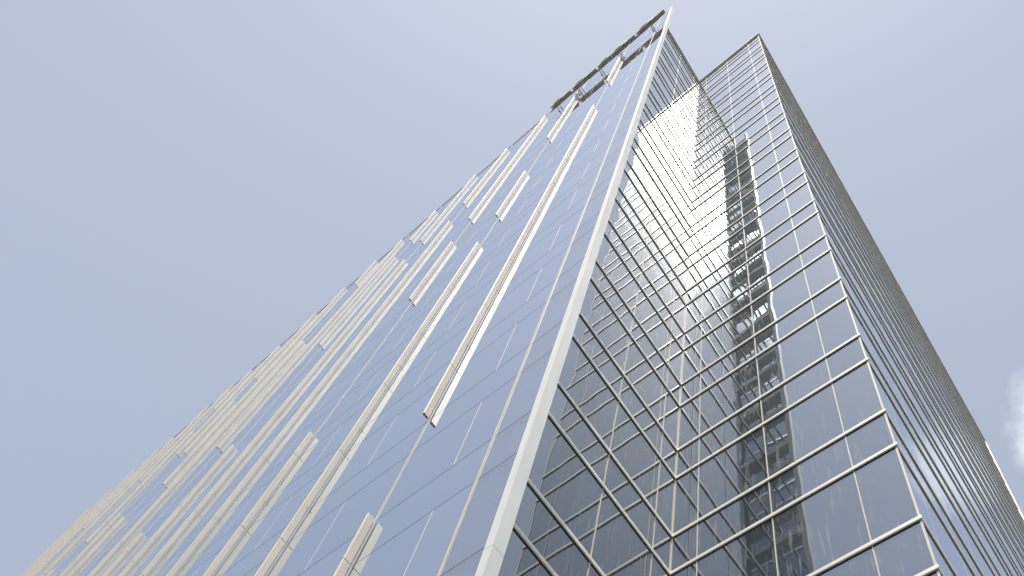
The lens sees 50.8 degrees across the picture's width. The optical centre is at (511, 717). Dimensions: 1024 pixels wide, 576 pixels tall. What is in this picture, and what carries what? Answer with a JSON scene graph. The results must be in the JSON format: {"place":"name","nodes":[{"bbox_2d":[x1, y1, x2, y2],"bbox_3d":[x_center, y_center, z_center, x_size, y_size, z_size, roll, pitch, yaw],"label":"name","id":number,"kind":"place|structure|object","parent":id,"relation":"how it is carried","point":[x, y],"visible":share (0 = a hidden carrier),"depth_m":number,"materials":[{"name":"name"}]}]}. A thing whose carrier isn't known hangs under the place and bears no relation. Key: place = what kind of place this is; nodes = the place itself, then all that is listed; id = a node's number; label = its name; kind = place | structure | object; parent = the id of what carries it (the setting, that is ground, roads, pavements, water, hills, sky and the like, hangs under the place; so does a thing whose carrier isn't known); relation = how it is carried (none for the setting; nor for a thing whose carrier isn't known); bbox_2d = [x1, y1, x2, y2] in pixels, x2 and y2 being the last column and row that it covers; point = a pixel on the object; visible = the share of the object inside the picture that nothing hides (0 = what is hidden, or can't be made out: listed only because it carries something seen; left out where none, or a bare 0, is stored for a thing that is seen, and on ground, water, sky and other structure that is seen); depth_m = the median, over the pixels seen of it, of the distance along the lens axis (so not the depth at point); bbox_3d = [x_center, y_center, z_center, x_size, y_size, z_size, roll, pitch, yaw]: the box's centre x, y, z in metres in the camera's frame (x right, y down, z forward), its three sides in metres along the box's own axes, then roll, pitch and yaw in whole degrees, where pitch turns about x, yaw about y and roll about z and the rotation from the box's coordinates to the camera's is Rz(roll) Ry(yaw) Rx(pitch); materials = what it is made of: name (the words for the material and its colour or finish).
{"place":"outdoors","nodes":[
{"label":"outdoors","id":0,"kind":"place"},
{"bbox_2d":[0,0,1023,575],"label":"sky","id":1,"kind":"structure","parent":0,"point":[184,184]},
{"bbox_3d":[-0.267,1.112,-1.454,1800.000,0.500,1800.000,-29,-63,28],"label":"ground","id":2,"kind":"structure","parent":0,"visible":0},
{"bbox_2d":[21,7,1023,575],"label":"office tower","id":3,"kind":"structure","parent":2,"relation":"on","point":[639,307],"depth_m":26.34,"materials":[{"name":"glass"}]},
{"bbox_2d":[550,9,665,110],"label":"roof railing","id":4,"kind":"object","parent":3,"relation":"attached to","point":[605,61],"visible":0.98,"depth_m":66.75,"materials":[{"name":"metal"}]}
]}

